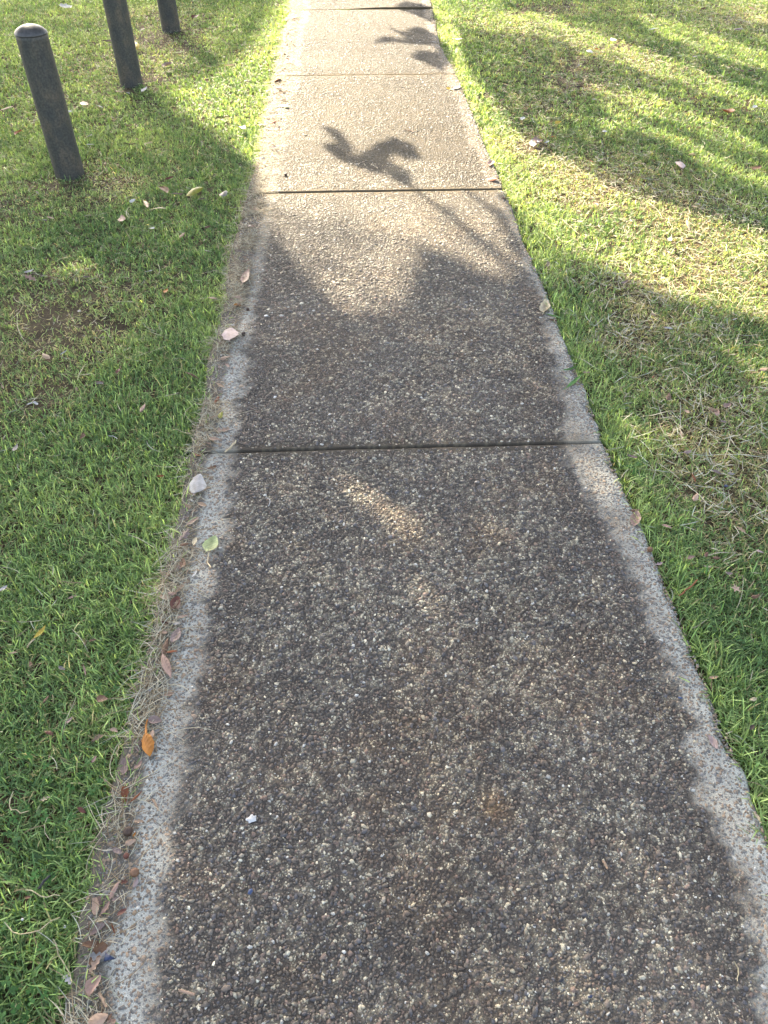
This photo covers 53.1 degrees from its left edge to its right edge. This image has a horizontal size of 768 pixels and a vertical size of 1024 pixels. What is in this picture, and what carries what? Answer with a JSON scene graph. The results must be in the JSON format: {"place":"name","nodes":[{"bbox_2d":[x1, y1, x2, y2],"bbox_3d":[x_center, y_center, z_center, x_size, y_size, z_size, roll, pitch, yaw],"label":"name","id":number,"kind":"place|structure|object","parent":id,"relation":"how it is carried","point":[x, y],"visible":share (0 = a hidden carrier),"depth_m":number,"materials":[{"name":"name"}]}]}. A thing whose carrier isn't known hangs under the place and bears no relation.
{"place":"outdoors","nodes":[
{"label":"outdoors","id":0,"kind":"place"},
{"bbox_2d":[0,0,767,1023],"bbox_3d":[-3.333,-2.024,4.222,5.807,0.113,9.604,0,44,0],"label":"grass","id":1,"kind":"structure","parent":0,"point":[66,858],"depth_m":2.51,"materials":[{"name":"green plant"}]},
{"bbox_2d":[9,791,27,813],"bbox_3d":[-0.735,0.585,1.535,0.068,0.006,0.025,25,49,33],"label":"dry stem","id":2,"kind":"object","parent":1,"relation":"on","point":[14,809],"visible":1,"depth_m":1.53,"materials":[{"name":"beige plant"}]},
{"bbox_2d":[24,275,35,280],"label":"fallen leaf","id":3,"kind":"object","parent":1,"relation":"on","point":[30,277],"visible":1,"depth_m":3.13,"materials":[{"name":"plant"}]},
{"bbox_2d":[4,917,59,934],"bbox_3d":[-0.629,0.740,1.372,0.103,0.009,0.024,-6,49,2],"label":"dry stem","id":4,"kind":"object","parent":1,"relation":"on","point":[29,932],"visible":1,"depth_m":1.37,"materials":[{"name":"beige plant"}]},
{"bbox_2d":[27,625,45,647],"bbox_3d":[-0.829,0.295,1.833,0.012,0.007,0.070,17,47,17],"label":"fallen leaf","id":5,"kind":"object","parent":1,"relation":"on","point":[40,631],"visible":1,"depth_m":1.84,"materials":[{"name":"yellow plant"}]},
{"bbox_2d":[25,889,59,897],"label":"dry stem","id":6,"kind":"object","parent":1,"relation":"on","point":[40,895],"visible":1,"depth_m":1.41,"materials":[{"name":"beige plant"}]},
{"bbox_2d":[38,875,49,888],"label":"twig","id":7,"kind":"object","parent":1,"relation":"on","point":[43,881],"visible":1,"depth_m":1.43,"materials":[{"name":"grey wood"}]},
{"bbox_2d":[42,353,49,358],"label":"fallen leaf","id":8,"kind":"object","parent":1,"relation":"on","point":[46,356],"visible":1,"depth_m":2.71,"materials":[{"name":"beige plant"}]},
{"bbox_2d":[14,23,84,180],"bbox_3d":[-1.640,-1.986,3.802,0.150,0.735,0.150,0,44,0],"label":"bollard","id":9,"kind":"object","parent":1,"relation":"on","point":[38,61],"visible":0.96,"depth_m":3.72,"materials":[{"name":"plastic"}]},
{"bbox_2d":[53,939,71,982],"bbox_3d":[-0.558,0.778,1.334,0.007,0.009,0.084,-28,54,-29],"label":"dry stem","id":10,"kind":"object","parent":1,"relation":"on","point":[61,959],"visible":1,"depth_m":1.33,"materials":[{"name":"beige plant"}]},
{"bbox_2d":[60,3,71,7],"bbox_3d":[-2.768,-4.393,6.680,0.135,0.022,0.073,23,56,17],"label":"paper scrap","id":11,"kind":"object","parent":1,"relation":"on","point":[65,5],"visible":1,"depth_m":6.69,"materials":[{"name":"white paper"}]},
{"bbox_2d":[62,974,70,984],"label":"fallen leaf","id":12,"kind":"object","parent":1,"relation":"on","point":[68,979],"visible":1,"depth_m":1.32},
{"bbox_2d":[78,807,85,812],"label":"fallen leaf","id":13,"kind":"object","parent":1,"relation":"on","point":[81,809],"visible":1,"depth_m":1.53,"materials":[{"name":"brown plant"}]},
{"bbox_2d":[85,975,100,998],"bbox_3d":[-0.493,0.804,1.304,0.028,0.007,0.028,-16,46,-16],"label":"fallen leaf","id":14,"kind":"object","parent":1,"relation":"on","point":[90,989],"visible":1,"depth_m":1.31,"materials":[{"name":"brown plant"}]},
{"bbox_2d":[92,734,102,740],"bbox_3d":[-0.613,0.482,1.645,0.028,0.005,0.013,-24,58,-21],"label":"leaf flake","id":15,"kind":"object","parent":1,"relation":"on","point":[97,737],"visible":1,"depth_m":1.65,"materials":[{"name":"beige plant"}]},
{"bbox_2d":[96,695,107,701],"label":"fallen leaf","id":16,"kind":"object","parent":1,"relation":"on","point":[100,698],"visible":1,"depth_m":1.72,"materials":[{"name":"brown plant"}]},
{"bbox_2d":[117,215,124,221],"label":"fallen leaf","id":17,"kind":"object","parent":1,"relation":"on","point":[122,218],"visible":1,"depth_m":3.54,"materials":[{"name":"beige plant"}]},
{"bbox_2d":[102,0,142,87],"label":"bollard","id":18,"kind":"object","parent":1,"relation":"on","point":[122,39],"visible":0.8,"depth_m":4.94,"materials":[{"name":"plastic"}]},
{"bbox_2d":[158,186,168,192],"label":"fallen leaf","id":19,"kind":"object","parent":1,"relation":"on","point":[165,189],"visible":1,"depth_m":3.79,"materials":[{"name":"brown plant"}]},
{"bbox_2d":[162,62,171,66],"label":"fallen leaf","id":20,"kind":"object","parent":1,"relation":"on","point":[166,64],"visible":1,"depth_m":5.37,"materials":[{"name":"beige plant"}]},
{"bbox_2d":[157,0,180,32],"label":"bollard","id":21,"kind":"object","parent":1,"relation":"on","point":[168,15],"visible":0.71,"depth_m":6.11,"materials":[{"name":"plastic"}]},
{"bbox_2d":[186,187,202,195],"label":"fallen leaf","id":22,"kind":"object","parent":1,"relation":"on","point":[193,191],"visible":1,"depth_m":3.76,"materials":[{"name":"green plant"}]},
{"bbox_2d":[220,190,226,196],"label":"fallen leaf","id":23,"kind":"object","parent":1,"relation":"on","point":[224,193],"visible":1,"depth_m":3.73,"materials":[{"name":"white plant"}]},
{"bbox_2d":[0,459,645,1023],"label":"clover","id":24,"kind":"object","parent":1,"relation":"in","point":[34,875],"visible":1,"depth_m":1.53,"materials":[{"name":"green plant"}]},
{"bbox_2d":[63,0,767,1023],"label":"path","id":25,"kind":"structure","parent":0,"point":[451,748],"depth_m":1.78,"materials":[{"name":"grey concrete"}]},
{"bbox_2d":[82,940,98,947],"bbox_3d":[-0.517,0.761,1.355,0.028,0.005,0.015,4,44,-11],"label":"leaf flake","id":26,"kind":"object","parent":25,"relation":"on","point":[89,944],"visible":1,"depth_m":1.36,"materials":[{"name":"brown plant"}]},
{"bbox_2d":[88,956,100,974],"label":"fallen leaf","id":27,"kind":"object","parent":25,"relation":"on","point":[94,964],"visible":1,"depth_m":1.33,"materials":[{"name":"brown plant"}]},
{"bbox_2d":[91,897,98,914],"bbox_3d":[-0.526,0.717,1.401,0.015,0.005,0.030,-16,50,-15],"label":"leaf flake","id":28,"kind":"object","parent":25,"relation":"on","point":[94,904],"visible":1,"depth_m":1.40,"materials":[{"name":"brown plant"}]},
{"bbox_2d":[87,941,106,964],"bbox_3d":[-0.501,0.771,1.343,0.020,0.007,0.039,31,63,15],"label":"leaf flake","id":29,"kind":"object","parent":25,"relation":"on","point":[101,947],"visible":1,"depth_m":1.35,"materials":[{"name":"brown plant"}]},
{"bbox_2d":[89,922,104,934],"bbox_3d":[-0.513,0.743,1.373,0.029,0.005,0.015,-37,64,-8],"label":"leaf flake","id":30,"kind":"object","parent":25,"relation":"on","point":[94,931],"visible":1,"depth_m":1.38,"materials":[{"name":"grey plant"}]},
{"bbox_2d":[87,1013,107,1023],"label":"fallen leaf","id":31,"kind":"object","parent":25,"relation":"on","point":[98,1018],"visible":1,"depth_m":1.27,"materials":[{"name":"brown plant"}]},
{"bbox_2d":[90,951,104,960],"bbox_3d":[-0.499,0.774,1.340,0.032,0.006,0.014,-2,44,-2],"label":"leaf flake","id":32,"kind":"object","parent":25,"relation":"on","point":[93,955],"visible":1,"depth_m":1.34,"materials":[{"name":"grey plant"}]},
{"bbox_2d":[98,992,106,1007],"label":"twig","id":33,"kind":"object","parent":25,"relation":"on","point":[101,997],"visible":1,"depth_m":1.29,"materials":[{"name":"brown wood"}]},
{"bbox_2d":[100,901,109,914],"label":"fallen leaf","id":34,"kind":"object","parent":25,"relation":"on","point":[105,908],"visible":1,"depth_m":1.40,"materials":[{"name":"brown plant"}]},
{"bbox_2d":[104,952,114,960],"bbox_3d":[-0.477,0.773,1.338,0.020,0.005,0.015,-1,44,-1],"label":"plastic fragment","id":35,"kind":"object","parent":25,"relation":"on","point":[107,957],"visible":1,"depth_m":1.34,"materials":[{"name":"plastic"}]},
{"bbox_2d":[106,1018,115,1023],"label":"leaf flake","id":36,"kind":"object","parent":25,"relation":"on","point":[112,1021],"visible":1,"depth_m":1.28,"materials":[{"name":"brown plant"}]},
{"bbox_2d":[109,882,118,898],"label":"fallen leaf","id":37,"kind":"object","parent":25,"relation":"on","point":[115,887],"visible":1,"depth_m":1.42,"materials":[{"name":"plant"}]},
{"bbox_2d":[112,847,121,853],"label":"fallen leaf","id":38,"kind":"object","parent":25,"relation":"on","point":[116,850],"visible":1,"depth_m":1.47,"materials":[{"name":"beige plant"}]},
{"bbox_2d":[117,908,126,915],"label":"fallen leaf","id":39,"kind":"object","parent":25,"relation":"on","point":[121,911],"visible":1,"depth_m":1.39,"materials":[{"name":"brown plant"}]},
{"bbox_2d":[120,758,128,773],"bbox_3d":[-0.538,0.527,1.596,0.018,0.007,0.035,-12,46,-7],"label":"leaf flake","id":40,"kind":"object","parent":25,"relation":"on","point":[124,768],"visible":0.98,"depth_m":1.60,"materials":[{"name":"grey plant"}]},
{"bbox_2d":[121,786,128,802],"bbox_3d":[-0.523,0.570,1.553,0.017,0.006,0.032,-8,59,-11],"label":"leaf flake","id":41,"kind":"object","parent":25,"relation":"on","point":[124,792],"visible":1,"depth_m":1.55,"materials":[{"name":"brown plant"}]},
{"bbox_2d":[123,852,128,858],"bbox_3d":[-0.490,0.653,1.461,0.011,0.011,0.011,-11,45,-11],"label":"seed pod","id":42,"kind":"object","parent":25,"relation":"on","point":[126,855],"visible":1,"depth_m":1.46,"materials":[{"name":"brown plant"}]},
{"bbox_2d":[123,826,132,836],"bbox_3d":[-0.497,0.620,1.493,0.019,0.019,0.019,-2,44,-2],"label":"seed pod","id":43,"kind":"object","parent":25,"relation":"on","point":[127,831],"visible":1,"depth_m":1.49,"materials":[{"name":"brown plant"}]},
{"bbox_2d":[123,839,135,845],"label":"fallen leaf","id":44,"kind":"object","parent":25,"relation":"on","point":[129,842],"visible":1,"depth_m":1.48,"materials":[{"name":"beige plant"}]},
{"bbox_2d":[133,877,137,886],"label":"fallen leaf","id":45,"kind":"object","parent":25,"relation":"on","point":[135,882],"visible":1,"depth_m":1.44,"materials":[{"name":"plant"}]},
{"bbox_2d":[134,760,141,768],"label":"fallen leaf","id":46,"kind":"object","parent":25,"relation":"on","point":[138,764],"visible":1,"depth_m":1.60,"materials":[{"name":"brown plant"}]},
{"bbox_2d":[146,715,160,722],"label":"fallen leaf","id":47,"kind":"object","parent":25,"relation":"on","point":[155,719],"visible":1,"depth_m":1.67,"materials":[{"name":"grey plant"}]},
{"bbox_2d":[151,799,158,810],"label":"twig","id":48,"kind":"object","parent":25,"relation":"on","point":[154,802],"visible":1,"depth_m":1.54,"materials":[{"name":"beige wood"}]},
{"bbox_2d":[162,638,167,654],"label":"fallen leaf","id":49,"kind":"object","parent":25,"relation":"on","point":[165,645],"visible":1,"depth_m":1.81,"materials":[{"name":"brown plant"}]},
{"bbox_2d":[41,0,311,1023],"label":"dry grass litter","id":50,"kind":"object","parent":25,"relation":"on","point":[203,418],"visible":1,"depth_m":1.98,"materials":[{"name":"plant"}]},
{"bbox_2d":[130,867,138,876],"bbox_3d":[-0.466,0.674,1.437,0.017,0.017,0.017,16,46,16],"label":"seed pod","id":51,"kind":"object","parent":50,"relation":"on","point":[134,871],"visible":1,"depth_m":1.43,"materials":[{"name":"brown plant"}]},
{"bbox_2d":[142,719,154,755],"bbox_3d":[-0.505,0.481,1.636,0.027,0.007,0.091,-18,47,-18],"label":"fallen leaf","id":52,"kind":"object","parent":50,"relation":"on","point":[148,742],"visible":1,"depth_m":1.63,"materials":[{"name":"orange plant"}]},
{"bbox_2d":[161,650,171,677],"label":"fallen leaf","id":53,"kind":"object","parent":50,"relation":"on","point":[166,664],"visible":1,"depth_m":1.77,"materials":[{"name":"pink plant"}]},
{"bbox_2d":[170,596,179,608],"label":"fallen leaf","id":54,"kind":"object","parent":50,"relation":"on","point":[174,600],"visible":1,"depth_m":1.91,"materials":[{"name":"brown plant"}]},
{"bbox_2d":[170,627,180,643],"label":"fallen leaf","id":55,"kind":"object","parent":50,"relation":"on","point":[174,635],"visible":1,"depth_m":1.83,"materials":[{"name":"plant"}]},
{"bbox_2d":[173,582,184,594],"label":"fallen leaf","id":56,"kind":"object","parent":50,"relation":"on","point":[177,589],"visible":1,"depth_m":1.94,"materials":[{"name":"brown plant"}]},
{"bbox_2d":[180,529,188,539],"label":"fallen leaf","id":57,"kind":"object","parent":50,"relation":"on","point":[185,533],"visible":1,"depth_m":2.07,"materials":[{"name":"plant"}]},
{"bbox_2d":[179,558,185,566],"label":"fallen leaf","id":58,"kind":"object","parent":25,"relation":"on","point":[183,563],"visible":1,"depth_m":2.00,"materials":[{"name":"plant"}]},
{"bbox_2d":[178,989,194,995],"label":"twig","id":59,"kind":"object","parent":25,"relation":"on","point":[186,992],"visible":1,"depth_m":1.30,"materials":[{"name":"beige wood"}]},
{"bbox_2d":[185,517,197,525],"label":"fallen leaf","id":60,"kind":"object","parent":25,"relation":"on","point":[191,521],"visible":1,"depth_m":2.11,"materials":[{"name":"beige plant"}]},
{"bbox_2d":[189,474,206,495],"bbox_3d":[-0.536,-0.076,2.211,0.049,0.015,0.081,-16,46,-16],"label":"fallen leaf","id":61,"kind":"object","parent":25,"relation":"on","point":[197,483],"visible":1,"depth_m":2.21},
{"bbox_2d":[202,535,217,566],"bbox_3d":[-0.464,0.104,2.038,0.043,0.008,0.116,0,44,0],"label":"fallen leaf","id":62,"kind":"object","parent":25,"relation":"on","point":[211,542],"visible":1,"depth_m":2.06,"materials":[{"name":"green plant"}]},
{"bbox_2d":[217,427,229,431],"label":"fallen leaf","id":63,"kind":"object","parent":25,"relation":"on","point":[220,430],"visible":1,"depth_m":2.42,"materials":[{"name":"brown plant"}]},
{"bbox_2d":[221,328,238,340],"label":"fallen leaf","id":64,"kind":"object","parent":25,"relation":"on","point":[228,333],"visible":1,"depth_m":2.80,"materials":[{"name":"white plant"}]},
{"bbox_2d":[240,268,249,282],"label":"fallen leaf","id":65,"kind":"object","parent":25,"relation":"on","point":[243,278],"visible":1,"depth_m":3.13,"materials":[{"name":"beige plant"}]},
{"bbox_2d":[246,814,255,822],"bbox_3d":[-0.263,0.607,1.524,0.023,0.003,0.017,-16,45,-15],"label":"bird dropping","id":66,"kind":"object","parent":25,"relation":"on","point":[250,818],"visible":1,"depth_m":1.52,"materials":[{"name":"white"}]},
{"bbox_2d":[539,299,550,312],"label":"fallen leaf","id":67,"kind":"object","parent":25,"relation":"on","point":[543,308],"visible":1,"depth_m":2.97,"materials":[{"name":"beige plant"}]},
{"bbox_2d":[563,374,581,389],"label":"fallen leaf","id":68,"kind":"object","parent":25,"relation":"on","point":[573,381],"visible":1,"depth_m":2.61,"materials":[{"name":"green plant"}]},
{"bbox_2d":[630,510,640,527],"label":"fallen leaf","id":69,"kind":"object","parent":25,"relation":"on","point":[633,517],"visible":1,"depth_m":2.13,"materials":[{"name":"beige plant"}]},
{"bbox_2d":[707,735,717,748],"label":"fallen leaf","id":70,"kind":"object","parent":25,"relation":"on","point":[713,741],"visible":1,"depth_m":1.64,"materials":[{"name":"plant"}]},
{"bbox_2d":[425,0,767,895],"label":"grass","id":71,"kind":"structure","parent":0,"point":[738,688],"depth_m":3.34,"materials":[{"name":"green plant"}]},
{"bbox_2d":[529,139,540,146],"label":"fallen leaf","id":72,"kind":"object","parent":71,"relation":"on","point":[532,142],"visible":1,"depth_m":4.26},
{"bbox_2d":[666,392,670,400],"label":"fallen leaf","id":73,"kind":"object","parent":71,"relation":"on","point":[668,396],"visible":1,"depth_m":2.53,"materials":[{"name":"brown plant"}]},
{"bbox_2d":[675,161,685,168],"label":"fallen leaf","id":74,"kind":"object","parent":71,"relation":"on","point":[682,165],"visible":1,"depth_m":4.01,"materials":[{"name":"white plant"}]},
{"bbox_2d":[679,579,697,595],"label":"twig","id":75,"kind":"object","parent":71,"relation":"on","point":[688,588],"visible":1,"depth_m":1.94,"materials":[{"name":"brown wood"}]},
{"bbox_2d":[692,493,698,500],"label":"fallen leaf","id":76,"kind":"object","parent":71,"relation":"on","point":[695,497],"visible":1,"depth_m":2.19,"materials":[{"name":"beige plant"}]},
{"bbox_2d":[722,108,734,112],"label":"fallen leaf","id":77,"kind":"object","parent":71,"relation":"on","point":[729,110],"visible":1,"depth_m":4.64,"materials":[{"name":"plant"}]},
{"bbox_2d":[731,584,740,591],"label":"fallen leaf","id":78,"kind":"object","parent":71,"relation":"on","point":[735,588],"visible":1,"depth_m":1.95,"materials":[{"name":"plant"}]}
]}

